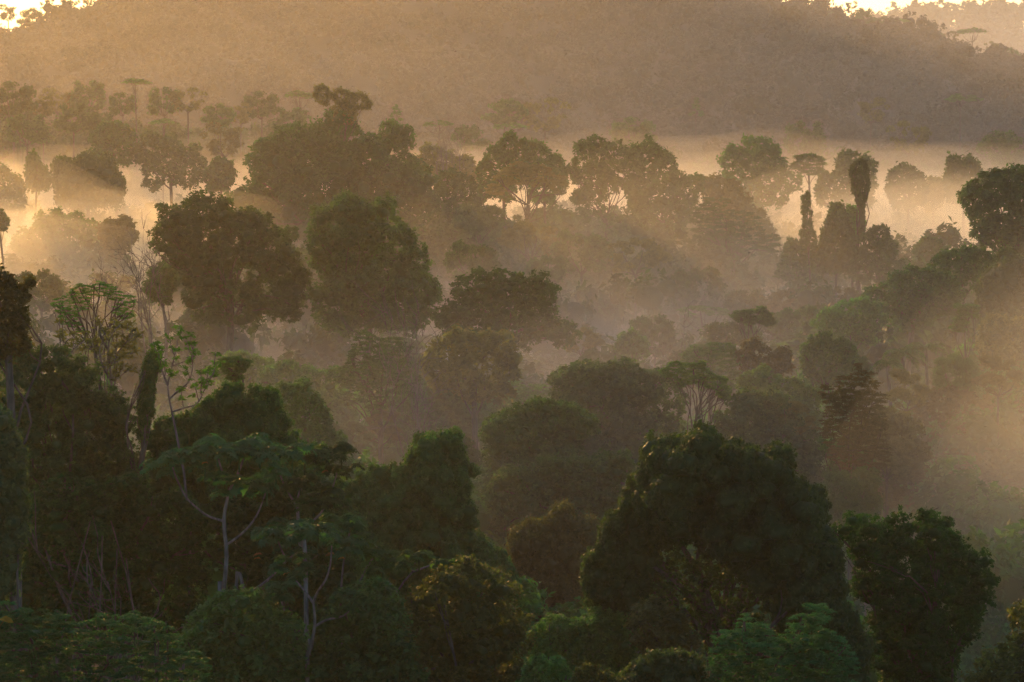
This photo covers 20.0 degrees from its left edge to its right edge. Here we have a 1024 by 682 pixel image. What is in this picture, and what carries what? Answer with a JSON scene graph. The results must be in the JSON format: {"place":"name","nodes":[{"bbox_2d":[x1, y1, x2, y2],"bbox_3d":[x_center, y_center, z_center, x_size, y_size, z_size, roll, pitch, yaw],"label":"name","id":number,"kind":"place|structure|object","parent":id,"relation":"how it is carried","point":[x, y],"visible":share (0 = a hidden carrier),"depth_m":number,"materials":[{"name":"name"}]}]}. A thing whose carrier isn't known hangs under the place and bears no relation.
{"place":"outdoors","nodes":[
{"label":"outdoors","id":0,"kind":"place"},
{"bbox_2d":[0,0,1023,28],"label":"sky","id":1,"kind":"structure","parent":0,"point":[876,5],"materials":[{"name":"white"}]},
{"bbox_2d":[0,0,1023,681],"bbox_3d":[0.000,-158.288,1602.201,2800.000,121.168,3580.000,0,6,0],"label":"terrain","id":2,"kind":"structure","parent":0,"point":[358,80],"depth_m":1351.09,"materials":[{"name":"green plant"}]},
{"bbox_2d":[0,161,27,264],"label":"broadleaf tree","id":3,"kind":"object","parent":2,"relation":"on","point":[16,189],"visible":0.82,"depth_m":687.54,"materials":[{"name":"brown plant"}]},
{"bbox_2d":[0,404,33,677],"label":"creeper covered tree","id":4,"kind":"object","parent":2,"relation":"on","point":[15,456],"visible":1,"depth_m":118.29,"materials":[{"name":"green plant"}]},
{"bbox_2d":[0,80,38,172],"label":"broadleaf tree","id":5,"kind":"object","parent":2,"relation":"on","point":[16,106],"visible":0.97,"depth_m":952.90,"materials":[{"name":"green plant"}]},
{"bbox_2d":[0,263,41,676],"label":"broadleaf tree","id":6,"kind":"object","parent":2,"relation":"on","point":[18,318],"visible":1,"depth_m":128.06,"materials":[{"name":"green plant"}]},
{"bbox_2d":[4,113,52,199],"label":"broadleaf tree","id":7,"kind":"object","parent":2,"relation":"on","point":[20,124],"visible":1,"depth_m":897.01,"materials":[{"name":"green plant"}]},
{"bbox_2d":[14,268,65,332],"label":"broadleaf tree","id":8,"kind":"object","parent":2,"relation":"on","point":[51,286],"visible":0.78,"depth_m":519.29,"materials":[{"name":"green plant"}]},
{"bbox_2d":[9,205,106,281],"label":"broadleaf tree","id":9,"kind":"object","parent":2,"relation":"on","point":[29,243],"visible":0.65,"depth_m":605.47,"materials":[{"name":"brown plant"}]},
{"bbox_2d":[0,338,153,681],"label":"broadleaf tree","id":10,"kind":"object","parent":2,"relation":"on","point":[71,405],"visible":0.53,"depth_m":166.84,"materials":[{"name":"green plant"}]},
{"bbox_2d":[49,148,127,218],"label":"creeper covered tree","id":11,"kind":"object","parent":2,"relation":"on","point":[89,181],"visible":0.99,"depth_m":714.20,"materials":[{"name":"brown plant"}]},
{"bbox_2d":[50,280,136,671],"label":"layered tree","id":12,"kind":"object","parent":2,"relation":"on","point":[71,322],"visible":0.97,"depth_m":190.18,"materials":[{"name":"green plant"}]},
{"bbox_2d":[0,600,211,681],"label":"feathery tree","id":13,"kind":"object","parent":2,"relation":"on","point":[11,641],"visible":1,"depth_m":112.38,"materials":[{"name":"green plant"}]},
{"bbox_2d":[87,118,140,218],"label":"broadleaf tree","id":14,"kind":"object","parent":2,"relation":"on","point":[103,137],"visible":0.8,"depth_m":845.17,"materials":[{"name":"green plant"}]},
{"bbox_2d":[12,470,216,681],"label":"broadleaf tree","id":15,"kind":"object","parent":2,"relation":"on","point":[129,508],"visible":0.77,"depth_m":160.15,"materials":[{"name":"green plant"}]},
{"bbox_2d":[86,315,145,670],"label":"sapling tree","id":16,"kind":"object","parent":2,"relation":"on","point":[101,340],"visible":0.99,"depth_m":172.82,"materials":[{"name":"green plant"}]},
{"bbox_2d":[95,214,140,262],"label":"broadleaf tree","id":17,"kind":"object","parent":2,"relation":"on","point":[108,227],"visible":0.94,"depth_m":598.68,"materials":[{"name":"green plant"}]},
{"bbox_2d":[98,210,173,358],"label":"bare tree","id":18,"kind":"object","parent":2,"relation":"on","point":[148,320],"visible":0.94,"depth_m":450.23,"materials":[{"name":"grey plant"}]},
{"bbox_2d":[125,348,164,681],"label":"creeper pillar","id":19,"kind":"structure","parent":2,"relation":"on","point":[146,389],"depth_m":166.54,"materials":[{"name":"green plant"}]},
{"bbox_2d":[0,493,317,681],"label":"bare tree","id":20,"kind":"object","parent":2,"relation":"on","point":[90,587],"visible":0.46,"depth_m":150.24,"materials":[{"name":"brown plant"}]},
{"bbox_2d":[141,262,179,383],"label":"broadleaf tree","id":21,"kind":"object","parent":2,"relation":"on","point":[168,282],"visible":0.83,"depth_m":460.18,"materials":[{"name":"green plant"}]},
{"bbox_2d":[128,129,208,209],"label":"broadleaf tree","id":22,"kind":"object","parent":2,"relation":"on","point":[163,148],"visible":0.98,"depth_m":834.51,"materials":[{"name":"green plant"}]},
{"bbox_2d":[149,324,226,680],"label":"sapling tree","id":23,"kind":"object","parent":2,"relation":"on","point":[207,369],"visible":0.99,"depth_m":161.04,"materials":[{"name":"green plant"}]},
{"bbox_2d":[138,431,316,670],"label":"cecropia tree","id":24,"kind":"object","parent":2,"relation":"on","point":[243,450],"visible":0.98,"depth_m":152.61,"materials":[{"name":"green plant"}]},
{"bbox_2d":[146,186,314,351],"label":"giant tree","id":25,"kind":"object","parent":2,"relation":"on","point":[205,267],"visible":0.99,"depth_m":445.76,"materials":[{"name":"green plant"}]},
{"bbox_2d":[138,379,329,610],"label":"creeper covered tree","id":26,"kind":"object","parent":2,"relation":"on","point":[227,411],"visible":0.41,"depth_m":170.88,"materials":[{"name":"green plant"}]},
{"bbox_2d":[175,584,312,681],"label":"bush","id":27,"kind":"object","parent":2,"relation":"on","point":[228,628],"visible":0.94,"depth_m":138.34,"materials":[{"name":"green plant"}]},
{"bbox_2d":[193,463,366,681],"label":"broadleaf tree","id":28,"kind":"object","parent":2,"relation":"on","point":[280,504],"visible":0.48,"depth_m":163.55,"materials":[{"name":"green plant"}]},
{"bbox_2d":[255,359,346,419],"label":"broadleaf tree","id":29,"kind":"object","parent":2,"relation":"on","point":[329,390],"visible":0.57,"depth_m":300.64,"materials":[{"name":"green plant"}]},
{"bbox_2d":[250,518,370,681],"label":"cecropia tree","id":30,"kind":"object","parent":2,"relation":"on","point":[295,531],"visible":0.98,"depth_m":139.14,"materials":[{"name":"green plant"}]},
{"bbox_2d":[275,376,354,479],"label":"broadleaf tree","id":31,"kind":"object","parent":2,"relation":"on","point":[302,401],"visible":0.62,"depth_m":250.20,"materials":[{"name":"green plant"}]},
{"bbox_2d":[276,441,364,633],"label":"cecropia tree","id":32,"kind":"object","parent":2,"relation":"on","point":[325,500],"visible":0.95,"depth_m":155.81,"materials":[{"name":"green plant"}]},
{"bbox_2d":[224,108,444,246],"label":"giant tree","id":33,"kind":"object","parent":2,"relation":"on","point":[287,175],"visible":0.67,"depth_m":685.69,"materials":[{"name":"green plant"}]},
{"bbox_2d":[312,82,373,189],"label":"emergent tree","id":34,"kind":"object","parent":2,"relation":"on","point":[345,102],"visible":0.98,"depth_m":686.92,"materials":[{"name":"green plant"}]},
{"bbox_2d":[296,575,430,681],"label":"bush","id":35,"kind":"object","parent":2,"relation":"on","point":[382,612],"visible":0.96,"depth_m":140.14,"materials":[{"name":"green plant"}]},
{"bbox_2d":[303,189,445,395],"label":"giant tree","id":36,"kind":"object","parent":2,"relation":"on","point":[342,266],"visible":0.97,"depth_m":445.18,"materials":[{"name":"green plant"}]},
{"bbox_2d":[336,329,422,465],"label":"layered tree","id":37,"kind":"object","parent":2,"relation":"on","point":[379,391],"visible":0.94,"depth_m":290.69,"materials":[{"name":"green plant"}]},
{"bbox_2d":[318,512,460,643],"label":"cecropia tree","id":38,"kind":"object","parent":2,"relation":"on","point":[359,523],"visible":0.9,"depth_m":146.49,"materials":[{"name":"green plant"}]},
{"bbox_2d":[336,284,474,457],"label":"bare tree","id":39,"kind":"object","parent":2,"relation":"on","point":[417,410],"visible":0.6,"depth_m":285.98,"materials":[{"name":"grey plant"}]},
{"bbox_2d":[338,425,519,670],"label":"creeper covered tree","id":40,"kind":"object","parent":2,"relation":"on","point":[419,498],"visible":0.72,"depth_m":210.57,"materials":[{"name":"green plant"}]},
{"bbox_2d":[367,375,490,453],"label":"broadleaf tree","id":41,"kind":"object","parent":2,"relation":"on","point":[457,412],"visible":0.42,"depth_m":299.02,"materials":[{"name":"green plant"}]},
{"bbox_2d":[429,164,484,285],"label":"broadleaf tree","id":42,"kind":"object","parent":2,"relation":"on","point":[457,187],"visible":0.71,"depth_m":637.26,"materials":[{"name":"green plant"}]},
{"bbox_2d":[385,554,537,681],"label":"broadleaf tree","id":43,"kind":"object","parent":2,"relation":"on","point":[460,641],"visible":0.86,"depth_m":144.79,"materials":[{"name":"green plant"}]},
{"bbox_2d":[418,323,524,449],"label":"broadleaf tree","id":44,"kind":"object","parent":2,"relation":"on","point":[464,370],"visible":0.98,"depth_m":290.00,"materials":[{"name":"green plant"}]},
{"bbox_2d":[442,239,502,286],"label":"broadleaf tree","id":45,"kind":"object","parent":2,"relation":"on","point":[488,260],"visible":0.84,"depth_m":539.68,"materials":[{"name":"green plant"}]},
{"bbox_2d":[449,201,507,243],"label":"broadleaf tree","id":46,"kind":"object","parent":2,"relation":"on","point":[475,222],"visible":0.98,"depth_m":607.73,"materials":[{"name":"green plant"}]},
{"bbox_2d":[472,130,531,227],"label":"broadleaf tree","id":47,"kind":"object","parent":2,"relation":"on","point":[500,152],"visible":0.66,"depth_m":656.72,"materials":[{"name":"green plant"}]},
{"bbox_2d":[432,265,582,372],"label":"broadleaf tree","id":48,"kind":"object","parent":2,"relation":"on","point":[495,290],"visible":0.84,"depth_m":427.78,"materials":[{"name":"green plant"}]},
{"bbox_2d":[0,104,1023,447],"bbox_3d":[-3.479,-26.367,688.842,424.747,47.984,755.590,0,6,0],"label":"valley forest","id":49,"kind":"object","parent":2,"relation":"on","point":[584,304],"visible":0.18,"depth_m":575.68,"materials":[{"name":"green plant"}]},
{"bbox_2d":[0,338,1023,681],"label":"undergrowth","id":50,"kind":"object","parent":2,"relation":"on","point":[992,522],"visible":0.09,"depth_m":250.76,"materials":[{"name":"green plant"}]},
{"bbox_2d":[485,161,572,260],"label":"umbrella tree","id":51,"kind":"object","parent":2,"relation":"on","point":[528,169],"visible":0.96,"depth_m":608.09,"materials":[{"name":"green plant"}]},
{"bbox_2d":[496,219,562,259],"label":"broadleaf tree","id":52,"kind":"object","parent":2,"relation":"on","point":[525,237],"visible":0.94,"depth_m":590.89,"materials":[{"name":"green plant"}]},
{"bbox_2d":[477,395,600,495],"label":"broadleaf tree","id":53,"kind":"object","parent":2,"relation":"on","point":[560,420],"visible":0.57,"depth_m":251.26,"materials":[{"name":"green plant"}]},
{"bbox_2d":[515,652,573,681],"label":"bush","id":54,"kind":"object","parent":2,"relation":"on","point":[542,662],"visible":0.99,"depth_m":136.60,"materials":[{"name":"green plant"}]},
{"bbox_2d":[526,139,569,223],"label":"broadleaf tree","id":55,"kind":"object","parent":2,"relation":"on","point":[555,162],"visible":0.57,"depth_m":662.22,"materials":[{"name":"green plant"}]},
{"bbox_2d":[504,498,600,620],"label":"creeper covered tree","id":56,"kind":"object","parent":2,"relation":"on","point":[549,550],"visible":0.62,"depth_m":221.69,"materials":[{"name":"brown plant"}]},
{"bbox_2d":[477,448,635,680],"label":"broadleaf tree","id":57,"kind":"object","parent":2,"relation":"on","point":[605,473],"visible":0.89,"depth_m":240.23,"materials":[{"name":"green plant"}]},
{"bbox_2d":[523,605,638,681],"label":"bush","id":58,"kind":"object","parent":2,"relation":"on","point":[577,641],"visible":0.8,"depth_m":172.98,"materials":[{"name":"green plant"}]},
{"bbox_2d":[549,228,615,285],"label":"broadleaf tree","id":59,"kind":"object","parent":2,"relation":"on","point":[590,251],"visible":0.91,"depth_m":579.27,"materials":[{"name":"green plant"}]},
{"bbox_2d":[559,134,643,240],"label":"giant tree","id":60,"kind":"object","parent":2,"relation":"on","point":[605,170],"visible":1,"depth_m":636.68,"materials":[{"name":"brown plant"}]},
{"bbox_2d":[545,355,692,488],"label":"broadleaf tree","id":61,"kind":"object","parent":2,"relation":"on","point":[613,392],"visible":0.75,"depth_m":268.76,"materials":[{"name":"green plant"}]},
{"bbox_2d":[606,237,673,329],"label":"broadleaf tree","id":62,"kind":"object","parent":2,"relation":"on","point":[653,256],"visible":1,"depth_m":560.07,"materials":[{"name":"green plant"}]},
{"bbox_2d":[628,314,677,367],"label":"broadleaf tree","id":63,"kind":"object","parent":2,"relation":"on","point":[663,338],"visible":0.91,"depth_m":469.87,"materials":[{"name":"green plant"}]},
{"bbox_2d":[623,595,701,657],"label":"bush","id":64,"kind":"object","parent":2,"relation":"on","point":[668,623],"visible":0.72,"depth_m":167.57,"materials":[{"name":"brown plant"}]},
{"bbox_2d":[616,646,708,681],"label":"bush","id":65,"kind":"object","parent":2,"relation":"on","point":[668,665],"visible":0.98,"depth_m":139.17,"materials":[{"name":"green plant"}]},
{"bbox_2d":[621,133,706,246],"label":"broadleaf tree","id":66,"kind":"object","parent":2,"relation":"on","point":[652,183],"visible":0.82,"depth_m":644.95,"materials":[{"name":"green plant"}]},
{"bbox_2d":[663,266,727,327],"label":"broadleaf tree","id":67,"kind":"object","parent":2,"relation":"on","point":[716,286],"visible":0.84,"depth_m":539.61,"materials":[{"name":"green plant"}]},
{"bbox_2d":[657,360,735,433],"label":"umbrella tree","id":68,"kind":"object","parent":2,"relation":"on","point":[719,392],"visible":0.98,"depth_m":262.98,"materials":[{"name":"green plant"}]},
{"bbox_2d":[678,342,743,424],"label":"broadleaf tree","id":69,"kind":"object","parent":2,"relation":"on","point":[731,349],"visible":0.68,"depth_m":300.59,"materials":[{"name":"green plant"}]},
{"bbox_2d":[578,416,878,681],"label":"creeper covered tree","id":70,"kind":"object","parent":2,"relation":"on","point":[754,518],"visible":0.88,"depth_m":169.37,"materials":[{"name":"green plant"}]},
{"bbox_2d":[689,197,781,274],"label":"umbrella tree","id":71,"kind":"object","parent":2,"relation":"on","point":[705,239],"visible":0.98,"depth_m":598.43,"materials":[{"name":"green plant"}]},
{"bbox_2d":[697,172,783,260],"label":"broadleaf tree","id":72,"kind":"object","parent":2,"relation":"on","point":[732,189],"visible":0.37,"depth_m":675.15,"materials":[{"name":"green plant"}]},
{"bbox_2d":[715,132,803,219],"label":"broadleaf tree","id":73,"kind":"object","parent":2,"relation":"on","point":[756,154],"visible":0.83,"depth_m":813.01,"materials":[{"name":"green plant"}]},
{"bbox_2d":[734,335,795,385],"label":"broadleaf tree","id":74,"kind":"object","parent":2,"relation":"on","point":[750,347],"visible":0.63,"depth_m":300.23,"materials":[{"name":"green plant"}]},
{"bbox_2d":[711,386,828,486],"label":"broadleaf tree","id":75,"kind":"object","parent":2,"relation":"on","point":[746,406],"visible":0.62,"depth_m":261.29,"materials":[{"name":"green plant"}]},
{"bbox_2d":[699,602,860,681],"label":"feathery tree","id":76,"kind":"object","parent":2,"relation":"on","point":[757,638],"visible":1,"depth_m":138.66,"materials":[{"name":"green plant"}]},
{"bbox_2d":[733,363,827,428],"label":"broadleaf tree","id":77,"kind":"object","parent":2,"relation":"on","point":[760,383],"visible":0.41,"depth_m":275.17,"materials":[{"name":"green plant"}]},
{"bbox_2d":[772,236,826,289],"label":"broadleaf tree","id":78,"kind":"object","parent":2,"relation":"on","point":[791,246],"visible":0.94,"depth_m":558.92,"materials":[{"name":"green plant"}]},
{"bbox_2d":[781,120,827,176],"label":"broadleaf tree","id":79,"kind":"object","parent":2,"relation":"on","point":[816,145],"visible":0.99,"depth_m":1006.59,"materials":[{"name":"green plant"}]},
{"bbox_2d":[795,330,858,418],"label":"broadleaf tree","id":80,"kind":"object","parent":2,"relation":"on","point":[816,346],"visible":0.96,"depth_m":300.32,"materials":[{"name":"green plant"}]},
{"bbox_2d":[816,199,854,302],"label":"creeper pillar","id":81,"kind":"structure","parent":2,"relation":"on","point":[836,226],"depth_m":558.51,"materials":[{"name":"green plant"}]},
{"bbox_2d":[813,148,879,209],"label":"broadleaf tree","id":82,"kind":"object","parent":2,"relation":"on","point":[822,188],"visible":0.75,"depth_m":815.87,"materials":[{"name":"green plant"}]},
{"bbox_2d":[809,294,889,394],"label":"broadleaf tree","id":83,"kind":"object","parent":2,"relation":"on","point":[839,318],"visible":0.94,"depth_m":340.16,"materials":[{"name":"green plant"}]},
{"bbox_2d":[819,466,885,575],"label":"broadleaf tree","id":84,"kind":"object","parent":2,"relation":"on","point":[865,482],"visible":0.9,"depth_m":240.88,"materials":[{"name":"green plant"}]},
{"bbox_2d":[816,363,892,586],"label":"conifer shaped tree","id":85,"kind":"object","parent":2,"relation":"on","point":[853,406],"visible":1,"depth_m":246.60,"materials":[{"name":"green plant"}]},
{"bbox_2d":[847,157,870,293],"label":"creeper draped snag","id":86,"kind":"object","parent":2,"relation":"on","point":[858,177],"visible":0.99,"depth_m":558.96,"materials":[{"name":"green plant"}]},
{"bbox_2d":[842,223,909,286],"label":"broadleaf tree","id":87,"kind":"object","parent":2,"relation":"on","point":[886,251],"visible":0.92,"depth_m":553.62,"materials":[{"name":"green plant"}]},
{"bbox_2d":[839,405,933,517],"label":"broadleaf tree","id":88,"kind":"object","parent":2,"relation":"on","point":[901,422],"visible":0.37,"depth_m":262.13,"materials":[{"name":"green plant"}]},
{"bbox_2d":[883,161,930,238],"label":"broadleaf tree","id":89,"kind":"object","parent":2,"relation":"on","point":[905,186],"visible":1,"depth_m":807.19,"materials":[{"name":"green plant"}]},
{"bbox_2d":[861,260,966,403],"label":"broadleaf tree","id":90,"kind":"object","parent":2,"relation":"on","point":[946,295],"visible":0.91,"depth_m":359.14,"materials":[{"name":"green plant"}]},
{"bbox_2d":[831,504,1000,681],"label":"broadleaf tree","id":91,"kind":"object","parent":2,"relation":"on","point":[923,635],"visible":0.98,"depth_m":179.46,"materials":[{"name":"green plant"}]},
{"bbox_2d":[849,0,1023,57],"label":"ridge forest","id":92,"kind":"object","parent":2,"relation":"on","point":[987,16],"visible":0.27,"depth_m":2723.89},
{"bbox_2d":[908,385,980,463],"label":"broadleaf tree","id":93,"kind":"object","parent":2,"relation":"on","point":[947,405],"visible":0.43,"depth_m":290.51,"materials":[{"name":"green plant"}]},
{"bbox_2d":[931,353,981,465],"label":"broadleaf tree","id":94,"kind":"object","parent":2,"relation":"on","point":[954,362],"visible":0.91,"depth_m":290.55,"materials":[{"name":"green plant"}]},
{"bbox_2d":[926,242,996,346],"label":"broadleaf tree","id":95,"kind":"object","parent":2,"relation":"on","point":[945,261],"visible":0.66,"depth_m":379.11,"materials":[{"name":"green plant"}]},
{"bbox_2d":[941,150,983,242],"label":"creeper covered tree","id":96,"kind":"object","parent":2,"relation":"on","point":[956,175],"visible":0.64,"depth_m":776.84,"materials":[{"name":"green plant"}]},
{"bbox_2d":[926,445,1023,603],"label":"broadleaf tree","id":97,"kind":"object","parent":2,"relation":"on","point":[1013,469],"visible":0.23,"depth_m":275.08,"materials":[{"name":"green plant"}]},
{"bbox_2d":[956,163,1023,256],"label":"giant tree","id":98,"kind":"object","parent":2,"relation":"on","point":[1007,194],"visible":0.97,"depth_m":515.10,"materials":[{"name":"green plant"}]},
{"bbox_2d":[960,599,1023,681],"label":"broadleaf tree","id":99,"kind":"object","parent":2,"relation":"on","point":[1004,663],"visible":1,"depth_m":140.68,"materials":[{"name":"green plant"}]},
{"bbox_2d":[971,353,1023,449],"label":"broadleaf tree","id":100,"kind":"object","parent":2,"relation":"on","point":[983,380],"visible":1,"depth_m":281.93,"materials":[{"name":"green plant"}]},
{"bbox_2d":[973,244,1023,340],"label":"creeper covered tree","id":101,"kind":"object","parent":2,"relation":"on","point":[998,287],"visible":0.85,"depth_m":337.44,"materials":[{"name":"green plant"}]},
{"bbox_2d":[973,312,1023,372],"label":"broadleaf tree","id":102,"kind":"object","parent":2,"relation":"on","point":[1003,341],"visible":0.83,"depth_m":309.41,"materials":[{"name":"brown plant"}]},
{"bbox_2d":[975,130,1023,168],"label":"broadleaf tree","id":103,"kind":"object","parent":2,"relation":"on","point":[1005,145],"visible":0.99,"depth_m":954.87,"materials":[{"name":"green plant"}]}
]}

